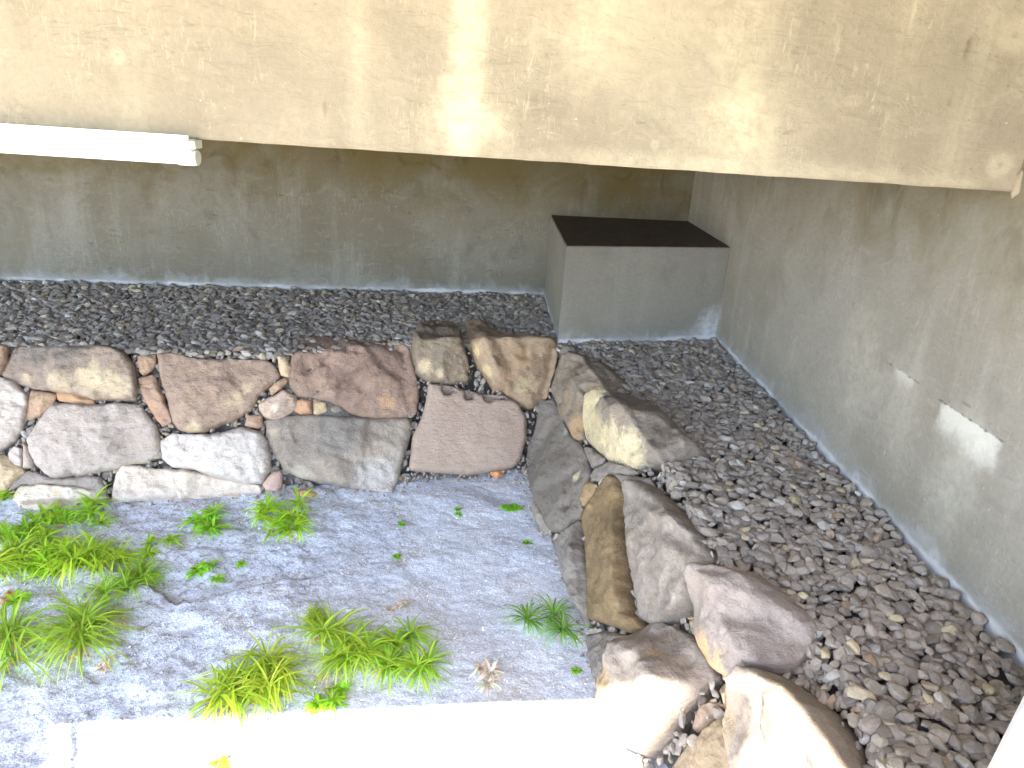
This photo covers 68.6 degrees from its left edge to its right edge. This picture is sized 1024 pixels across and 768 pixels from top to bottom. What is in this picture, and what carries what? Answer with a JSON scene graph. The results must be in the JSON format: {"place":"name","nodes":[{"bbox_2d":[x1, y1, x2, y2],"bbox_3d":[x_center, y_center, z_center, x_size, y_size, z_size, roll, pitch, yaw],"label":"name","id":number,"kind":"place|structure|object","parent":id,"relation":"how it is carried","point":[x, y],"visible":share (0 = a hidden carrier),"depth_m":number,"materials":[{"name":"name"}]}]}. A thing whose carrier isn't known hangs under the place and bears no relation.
{"place":"outdoors","nodes":[
{"label":"outdoors","id":0,"kind":"place"},
{"bbox_2d":[0,467,667,767],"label":"floor","id":1,"kind":"structure","parent":0,"point":[332,551],"depth_m":2.86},
{"bbox_2d":[0,588,14,603],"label":"dried tuft","id":2,"kind":"object","parent":1,"relation":"on","point":[9,592],"visible":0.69,"depth_m":2.95,"materials":[{"name":"brown plant"}]},
{"bbox_2d":[0,490,17,501],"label":"grass tuft","id":3,"kind":"object","parent":1,"relation":"on","point":[2,494],"visible":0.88,"depth_m":3.60,"materials":[{"name":"green plant"}]},
{"bbox_2d":[0,455,26,490],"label":"boulder","id":4,"kind":"object","parent":1,"relation":"on","point":[11,473],"visible":0.91,"depth_m":3.60,"materials":[{"name":"stone"}]},
{"bbox_2d":[8,446,22,466],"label":"wall stone","id":5,"kind":"object","parent":4,"relation":"on","point":[15,454],"visible":0.92,"depth_m":3.64,"materials":[{"name":"stone"}]},
{"bbox_2d":[0,589,34,611],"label":"grass tuft","id":6,"kind":"object","parent":1,"relation":"on","point":[15,595],"visible":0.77,"depth_m":2.93,"materials":[{"name":"green plant"}]},
{"bbox_2d":[0,523,55,585],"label":"grass tuft","id":7,"kind":"object","parent":1,"relation":"on","point":[14,549],"visible":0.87,"depth_m":3.16,"materials":[{"name":"green plant"}]},
{"bbox_2d":[0,507,61,549],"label":"grass tuft","id":8,"kind":"object","parent":1,"relation":"on","point":[23,529],"visible":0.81,"depth_m":3.33,"materials":[{"name":"green plant"}]},
{"bbox_2d":[30,499,73,527],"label":"grass tuft","id":9,"kind":"object","parent":1,"relation":"on","point":[54,511],"visible":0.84,"depth_m":3.47,"materials":[{"name":"green plant"}]},
{"bbox_2d":[0,526,117,586],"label":"grass tuft","id":10,"kind":"object","parent":1,"relation":"on","point":[36,563],"visible":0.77,"depth_m":3.13,"materials":[{"name":"green plant"}]},
{"bbox_2d":[13,484,108,509],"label":"boulder","id":11,"kind":"object","parent":1,"relation":"on","point":[32,496],"visible":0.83,"depth_m":3.60,"materials":[{"name":"stone"}]},
{"bbox_2d":[0,574,152,692],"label":"grass tuft","id":12,"kind":"object","parent":1,"relation":"on","point":[82,625],"visible":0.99,"depth_m":2.72,"materials":[{"name":"green plant"}]},
{"bbox_2d":[41,483,122,530],"bbox_3d":[-2.019,0.605,3.519,0.350,0.121,0.333,-6,23,-25],"label":"grass tuft","id":13,"kind":"object","parent":1,"relation":"on","point":[89,509],"visible":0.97,"depth_m":3.49,"materials":[{"name":"green plant"}]},
{"bbox_2d":[32,527,152,590],"bbox_3d":[-1.760,0.751,3.198,0.442,0.177,0.461,3,21,-3],"label":"grass tuft","id":14,"kind":"object","parent":1,"relation":"on","point":[100,560],"visible":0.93,"depth_m":3.17,"materials":[{"name":"green plant"}]},
{"bbox_2d":[92,652,115,674],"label":"dried tuft","id":15,"kind":"object","parent":1,"relation":"on","point":[102,667],"visible":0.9,"depth_m":2.66,"materials":[{"name":"beige plant"}]},
{"bbox_2d":[110,615,130,627],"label":"dried tuft","id":16,"kind":"object","parent":1,"relation":"on","point":[126,620],"visible":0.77,"depth_m":2.87,"materials":[{"name":"brown plant"}]},
{"bbox_2d":[68,553,176,611],"bbox_3d":[-1.581,0.831,3.095,0.322,0.154,0.457,8,21,11],"label":"grass tuft","id":17,"kind":"object","parent":1,"relation":"on","point":[135,576],"visible":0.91,"depth_m":3.06,"materials":[{"name":"green plant"}]},
{"bbox_2d":[134,532,183,560],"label":"grass tuft","id":18,"kind":"object","parent":1,"relation":"on","point":[170,539],"visible":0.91,"depth_m":3.35,"materials":[{"name":"green plant"}]},
{"bbox_2d":[112,465,261,503],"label":"boulder","id":19,"kind":"object","parent":1,"relation":"on","point":[133,483],"visible":0.92,"depth_m":3.71,"materials":[{"name":"stone"}]},
{"bbox_2d":[161,427,271,483],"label":"boulder","id":20,"kind":"object","parent":19,"relation":"on","point":[243,455],"visible":1,"depth_m":3.77,"materials":[{"name":"stone"}]},
{"bbox_2d":[157,352,279,433],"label":"boulder","id":21,"kind":"object","parent":20,"relation":"on","point":[204,395],"visible":0.99,"depth_m":3.83,"materials":[{"name":"stone"}]},
{"bbox_2d":[175,501,233,540],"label":"grass tuft","id":22,"kind":"object","parent":1,"relation":"on","point":[212,526],"visible":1,"depth_m":3.52,"materials":[{"name":"green plant"}]},
{"bbox_2d":[185,558,224,579],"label":"grass tuft","id":23,"kind":"object","parent":1,"relation":"on","point":[199,569],"visible":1,"depth_m":3.21,"materials":[{"name":"green plant"}]},
{"bbox_2d":[205,751,230,767],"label":"grass tuft","id":24,"kind":"object","parent":1,"relation":"on","point":[222,761],"visible":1,"depth_m":2.30,"materials":[{"name":"yellow plant"}]},
{"bbox_2d":[209,574,226,584],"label":"grass tuft","id":25,"kind":"object","parent":1,"relation":"on","point":[217,578],"visible":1,"depth_m":3.18,"materials":[{"name":"green plant"}]},
{"bbox_2d":[234,559,248,567],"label":"grass tuft","id":26,"kind":"object","parent":1,"relation":"on","point":[240,563],"visible":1,"depth_m":3.28,"materials":[{"name":"green plant"}]},
{"bbox_2d":[169,620,319,744],"bbox_3d":[-0.907,1.041,2.601,0.537,0.198,0.436,-14,27,-38],"label":"grass tuft","id":27,"kind":"object","parent":1,"relation":"on","point":[261,679],"visible":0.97,"depth_m":2.56,"materials":[{"name":"green plant"}]},
{"bbox_2d":[263,470,282,491],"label":"wall stone","id":28,"kind":"object","parent":1,"relation":"on","point":[273,481],"visible":0.98,"depth_m":3.83,"materials":[{"name":"stone"}]},
{"bbox_2d":[238,483,320,544],"bbox_3d":[-1.109,0.628,3.606,0.390,0.131,0.473,3,21,-3],"label":"grass tuft","id":29,"kind":"object","parent":1,"relation":"on","point":[288,517],"visible":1,"depth_m":3.57,"materials":[{"name":"green plant"}]},
{"bbox_2d":[293,489,316,496],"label":"wall stone","id":30,"kind":"object","parent":1,"relation":"on","point":[303,491],"visible":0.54,"depth_m":3.84,"materials":[{"name":"stone"}]},
{"bbox_2d":[1,475,612,764],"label":"grit","id":31,"kind":"object","parent":1,"relation":"on","point":[390,708],"visible":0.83,"depth_m":2.83,"materials":[{"name":"gravel"}]},
{"bbox_2d":[296,602,329,628],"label":"grass tuft","id":32,"kind":"object","parent":1,"relation":"on","point":[311,615],"visible":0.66,"depth_m":2.96,"materials":[{"name":"green plant"}]},
{"bbox_2d":[310,671,332,694],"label":"dried tuft","id":33,"kind":"object","parent":1,"relation":"on","point":[324,680],"visible":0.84,"depth_m":2.65,"materials":[{"name":"beige plant"}]},
{"bbox_2d":[301,677,353,717],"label":"grass tuft","id":34,"kind":"object","parent":1,"relation":"on","point":[318,702],"visible":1,"depth_m":2.55,"materials":[{"name":"green plant"}]},
{"bbox_2d":[266,414,411,491],"bbox_3d":[-0.932,0.351,4.084,0.754,0.427,0.493,3,21,-3],"label":"boulder","id":35,"kind":"object","parent":1,"relation":"on","point":[356,452],"visible":1,"depth_m":3.94,"materials":[{"name":"stone"}]},
{"bbox_2d":[295,398,311,414],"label":"wall stone","id":36,"kind":"object","parent":35,"relation":"on","point":[304,406],"visible":0.98,"depth_m":3.95,"materials":[{"name":"stone"}]},
{"bbox_2d":[313,399,326,414],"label":"wall stone","id":37,"kind":"object","parent":35,"relation":"on","point":[319,407],"visible":0.98,"depth_m":3.99,"materials":[{"name":"stone"}]},
{"bbox_2d":[331,405,342,412],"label":"wall stone","id":38,"kind":"object","parent":35,"relation":"on","point":[336,408],"visible":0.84,"depth_m":4.02,"materials":[{"name":"stone"}]},
{"bbox_2d":[276,599,411,693],"bbox_3d":[-0.636,0.979,2.808,0.416,0.172,0.520,-15,28,-40],"label":"grass tuft","id":39,"kind":"object","parent":1,"relation":"on","point":[344,658],"visible":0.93,"depth_m":2.78,"materials":[{"name":"green plant"}]},
{"bbox_2d":[384,599,408,612],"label":"dried tuft","id":40,"kind":"object","parent":1,"relation":"on","point":[400,604],"visible":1,"depth_m":3.08,"materials":[{"name":"beige plant"}]},
{"bbox_2d":[392,553,401,560],"bbox_3d":[-0.528,0.787,3.417,0.053,0.015,0.057,3,21,-3],"label":"sprout","id":41,"kind":"object","parent":1,"relation":"on","point":[398,555],"visible":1,"depth_m":3.42,"materials":[{"name":"green plant"}]},
{"bbox_2d":[398,520,405,526],"bbox_3d":[-0.537,0.684,3.660,0.051,0.020,0.052,3,21,-3],"label":"sprout","id":42,"kind":"object","parent":1,"relation":"on","point":[401,523],"visible":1,"depth_m":3.66,"materials":[{"name":"green plant"}]},
{"bbox_2d":[358,613,463,697],"bbox_3d":[-0.379,1.014,2.806,0.422,0.138,0.453,3,21,-3],"label":"grass tuft","id":43,"kind":"object","parent":1,"relation":"on","point":[417,667],"visible":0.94,"depth_m":2.75,"materials":[{"name":"green plant"}]},
{"bbox_2d":[0,345,890,767],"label":"rubble","id":44,"kind":"object","parent":1,"relation":"on","point":[810,673],"visible":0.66,"depth_m":2.80,"materials":[{"name":"stone"}]},
{"bbox_2d":[22,443,34,468],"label":"wall stone","id":45,"kind":"object","parent":44,"relation":"on","point":[28,462],"visible":0.86,"depth_m":3.64,"materials":[{"name":"stone"}]},
{"bbox_2d":[590,461,640,481],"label":"wall stone","id":46,"kind":"object","parent":44,"relation":"on","point":[601,472],"visible":0.86,"depth_m":3.33,"materials":[{"name":"stone"}]},
{"bbox_2d":[409,383,526,475],"bbox_3d":[-0.240,0.268,4.244,0.648,0.515,0.541,3,21,-3],"label":"boulder","id":47,"kind":"object","parent":1,"relation":"on","point":[458,431],"visible":0.99,"depth_m":4.13,"materials":[{"name":"stone"}]},
{"bbox_2d":[469,658,506,696],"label":"dried tuft","id":48,"kind":"object","parent":1,"relation":"on","point":[484,669],"visible":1,"depth_m":2.72,"materials":[{"name":"beige plant"}]},
{"bbox_2d":[489,470,504,477],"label":"wall stone","id":49,"kind":"object","parent":1,"relation":"on","point":[496,474],"visible":1,"depth_m":4.15,"materials":[{"name":"stone"}]},
{"bbox_2d":[500,502,523,511],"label":"grass tuft","id":50,"kind":"object","parent":1,"relation":"on","point":[512,506],"visible":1,"depth_m":3.86,"materials":[{"name":"green plant"}]},
{"bbox_2d":[522,539,531,544],"bbox_3d":[0.070,0.755,3.580,0.059,0.019,0.047,3,21,-3],"label":"sprout","id":51,"kind":"object","parent":1,"relation":"on","point":[526,542],"visible":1,"depth_m":3.58,"materials":[{"name":"green plant"}]},
{"bbox_2d":[531,497,553,535],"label":"wall stone","id":52,"kind":"object","parent":1,"relation":"on","point":[538,518],"visible":0.75,"depth_m":3.71,"materials":[{"name":"stone"}]},
{"bbox_2d":[500,594,594,651],"bbox_3d":[0.136,0.970,3.006,0.405,0.151,0.350,3,21,-3],"label":"grass tuft","id":53,"kind":"object","parent":1,"relation":"on","point":[552,610],"visible":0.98,"depth_m":3.00,"materials":[{"name":"green plant"}]},
{"bbox_2d":[526,399,593,532],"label":"boulder","id":54,"kind":"object","parent":1,"relation":"on","point":[559,469],"visible":0.92,"depth_m":3.80,"materials":[{"name":"stone"}]},
{"bbox_2d":[580,481,597,506],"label":"wall stone","id":55,"kind":"object","parent":54,"relation":"on","point":[588,489],"visible":0.79,"depth_m":3.42,"materials":[{"name":"stone"}]},
{"bbox_2d":[584,447,607,467],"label":"wall stone","id":56,"kind":"object","parent":54,"relation":"on","point":[595,458],"visible":0.91,"depth_m":3.51,"materials":[{"name":"stone"}]},
{"bbox_2d":[553,521,593,628],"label":"boulder","id":57,"kind":"object","parent":1,"relation":"on","point":[569,546],"visible":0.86,"depth_m":3.21,"materials":[{"name":"stone"}]},
{"bbox_2d":[570,666,582,675],"bbox_3d":[0.241,1.070,2.796,0.054,0.017,0.050,3,21,-3],"label":"sprout","id":58,"kind":"object","parent":1,"relation":"on","point":[575,670],"visible":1,"depth_m":2.79,"materials":[{"name":"green plant"}]},
{"bbox_2d":[586,631,626,682],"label":"boulder","id":59,"kind":"object","parent":1,"relation":"on","point":[596,643],"visible":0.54,"depth_m":2.79,"materials":[{"name":"stone"}]},
{"bbox_2d":[581,475,648,633],"bbox_3d":[0.446,0.724,3.074,0.287,0.467,0.853,3,21,-3],"label":"boulder","id":60,"kind":"object","parent":1,"relation":"on","point":[611,598],"visible":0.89,"depth_m":2.96,"materials":[{"name":"stone"}]},
{"bbox_2d":[614,474,656,487],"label":"wall stone","id":61,"kind":"object","parent":60,"relation":"on","point":[620,477],"visible":0.35,"depth_m":3.15,"materials":[{"name":"stone"}]},
{"bbox_2d":[629,754,643,767],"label":"wall stone","id":62,"kind":"object","parent":1,"relation":"on","point":[636,760],"visible":0.98,"depth_m":2.37,"materials":[{"name":"stone"}]},
{"bbox_2d":[595,622,724,758],"bbox_3d":[0.475,1.011,2.526,0.421,0.444,0.425,-5,22,-21],"label":"boulder","id":63,"kind":"object","parent":1,"relation":"on","point":[653,680],"visible":0.92,"depth_m":2.35,"materials":[{"name":"stone"}]},
{"bbox_2d":[672,717,729,767],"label":"boulder","id":64,"kind":"object","parent":1,"relation":"on","point":[708,750],"visible":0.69,"depth_m":2.19,"materials":[{"name":"stone"}]},
{"bbox_2d":[0,279,1023,767],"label":"ground","id":65,"kind":"structure","parent":0,"point":[532,428],"depth_m":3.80,"materials":[{"name":"grey gravel"}]},
{"bbox_2d":[0,377,28,451],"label":"boulder","id":66,"kind":"object","parent":65,"relation":"on","point":[14,397],"visible":0.89,"depth_m":3.69,"materials":[{"name":"stone"}]},
{"bbox_2d":[0,344,9,375],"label":"wall stone","id":67,"kind":"object","parent":66,"relation":"on","point":[4,353],"visible":0.88,"depth_m":3.77,"materials":[{"name":"stone"}]},
{"bbox_2d":[26,390,57,419],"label":"wall stone","id":68,"kind":"object","parent":65,"relation":"on","point":[40,403],"visible":0.95,"depth_m":3.72,"materials":[{"name":"stone"}]},
{"bbox_2d":[9,471,109,498],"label":"wall stone","id":69,"kind":"object","parent":65,"relation":"on","point":[95,483],"visible":0.86,"depth_m":3.64,"materials":[{"name":"stone"}]},
{"bbox_2d":[26,402,161,477],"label":"boulder","id":70,"kind":"object","parent":69,"relation":"on","point":[65,440],"visible":0.97,"depth_m":3.69,"materials":[{"name":"stone"}]},
{"bbox_2d":[2,342,139,402],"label":"boulder","id":71,"kind":"object","parent":70,"relation":"on","point":[99,372],"visible":0.9,"depth_m":3.77,"materials":[{"name":"stone"}]},
{"bbox_2d":[56,392,95,404],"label":"wall stone","id":72,"kind":"object","parent":70,"relation":"on","point":[66,397],"visible":0.93,"depth_m":3.75,"materials":[{"name":"stone"}]},
{"bbox_2d":[138,375,171,426],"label":"wall stone","id":73,"kind":"object","parent":65,"relation":"on","point":[152,394],"visible":0.98,"depth_m":3.79,"materials":[{"name":"stone"}]},
{"bbox_2d":[137,355,156,375],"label":"wall stone","id":74,"kind":"object","parent":73,"relation":"on","point":[146,364],"visible":1,"depth_m":3.83,"materials":[{"name":"stone"}]},
{"bbox_2d":[245,415,263,428],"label":"wall stone","id":75,"kind":"object","parent":65,"relation":"on","point":[254,421],"visible":1,"depth_m":3.85,"materials":[{"name":"stone"}]},
{"bbox_2d":[258,390,296,418],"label":"wall stone","id":76,"kind":"object","parent":65,"relation":"on","point":[282,404],"visible":0.98,"depth_m":3.88,"materials":[{"name":"stone"}]},
{"bbox_2d":[269,377,287,394],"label":"wall stone","id":77,"kind":"object","parent":76,"relation":"on","point":[278,385],"visible":1,"depth_m":3.91,"materials":[{"name":"stone"}]},
{"bbox_2d":[277,356,290,376],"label":"wall stone","id":78,"kind":"object","parent":65,"relation":"on","point":[284,366],"visible":0.99,"depth_m":3.93,"materials":[{"name":"stone"}]},
{"bbox_2d":[0,138,694,298],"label":"back wall","id":79,"kind":"structure","parent":65,"relation":"on","point":[228,214],"depth_m":5.08,"materials":[{"name":"concrete"}]},
{"bbox_2d":[289,335,418,417],"bbox_3d":[-0.899,-0.029,4.254,0.757,0.456,0.594,3,21,-3],"label":"boulder","id":80,"kind":"object","parent":65,"relation":"on","point":[362,379],"visible":0.92,"depth_m":4.07,"materials":[{"name":"stone"}]},
{"bbox_2d":[411,320,469,386],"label":"boulder","id":81,"kind":"object","parent":65,"relation":"on","point":[438,354],"visible":0.97,"depth_m":4.21,"materials":[{"name":"stone"}]},
{"bbox_2d":[464,319,557,410],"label":"boulder","id":82,"kind":"object","parent":65,"relation":"on","point":[519,369],"visible":0.97,"depth_m":4.28,"materials":[{"name":"stone"}]},
{"bbox_2d":[559,345,577,354],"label":"wall stone","id":83,"kind":"object","parent":65,"relation":"on","point":[565,349],"visible":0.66,"depth_m":4.34,"materials":[{"name":"stone"}]},
{"bbox_2d":[551,351,627,443],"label":"boulder","id":84,"kind":"object","parent":65,"relation":"on","point":[577,376],"visible":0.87,"depth_m":3.99,"materials":[{"name":"stone"}]},
{"bbox_2d":[544,215,729,358],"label":"concrete pier","id":85,"kind":"structure","parent":65,"relation":"on","point":[620,280],"depth_m":4.52,"materials":[{"name":"grey concrete"}]},
{"bbox_2d":[582,387,707,476],"bbox_3d":[0.589,0.228,3.550,0.392,0.426,0.953,-1,22,-14],"label":"boulder","id":86,"kind":"object","parent":65,"relation":"on","point":[627,429],"visible":0.95,"depth_m":3.27,"materials":[{"name":"stone"}]},
{"bbox_2d":[621,480,716,625],"bbox_3d":[0.593,0.616,2.880,0.300,0.462,0.802,3,21,-3],"label":"boulder","id":87,"kind":"object","parent":65,"relation":"on","point":[664,544],"visible":0.89,"depth_m":2.67,"materials":[{"name":"stone"}]},
{"bbox_2d":[693,702,724,733],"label":"wall stone","id":88,"kind":"object","parent":65,"relation":"on","point":[701,722],"visible":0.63,"depth_m":2.27,"materials":[{"name":"stone"}]},
{"bbox_2d":[719,683,725,708],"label":"wall stone","id":89,"kind":"object","parent":65,"relation":"on","point":[722,692],"visible":0.24,"depth_m":2.26,"materials":[{"name":"stone"}]},
{"bbox_2d":[683,562,824,676],"bbox_3d":[0.751,0.753,2.320,0.394,0.390,0.516,3,21,-3],"label":"boulder","id":90,"kind":"object","parent":65,"relation":"on","point":[744,619],"visible":0.87,"depth_m":2.17,"materials":[{"name":"stone"}]},
{"bbox_2d":[722,665,869,767],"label":"boulder","id":91,"kind":"object","parent":65,"relation":"on","point":[771,720],"visible":0.98,"depth_m":1.85,"materials":[{"name":"stone"}]},
{"bbox_2d":[688,160,1023,679],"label":"side wall","id":92,"kind":"structure","parent":65,"relation":"on","point":[870,336],"depth_m":2.67,"materials":[{"name":"concrete"}]},
{"bbox_2d":[0,0,1023,198],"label":"concrete beam","id":93,"kind":"structure","parent":92,"relation":"on","point":[928,93],"depth_m":2.00,"materials":[{"name":"beige concrete"}]},
{"bbox_2d":[0,123,201,165],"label":"tube light","id":94,"kind":"object","parent":93,"relation":"attached to","point":[94,144],"visible":1,"depth_m":1.97,"materials":[{"name":"white plastic"}]},
{"bbox_2d":[988,696,1023,767],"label":"white ledge","id":95,"kind":"object","parent":65,"relation":"on","point":[1009,752],"visible":1,"depth_m":1.38,"materials":[{"name":"paint"}]}
]}

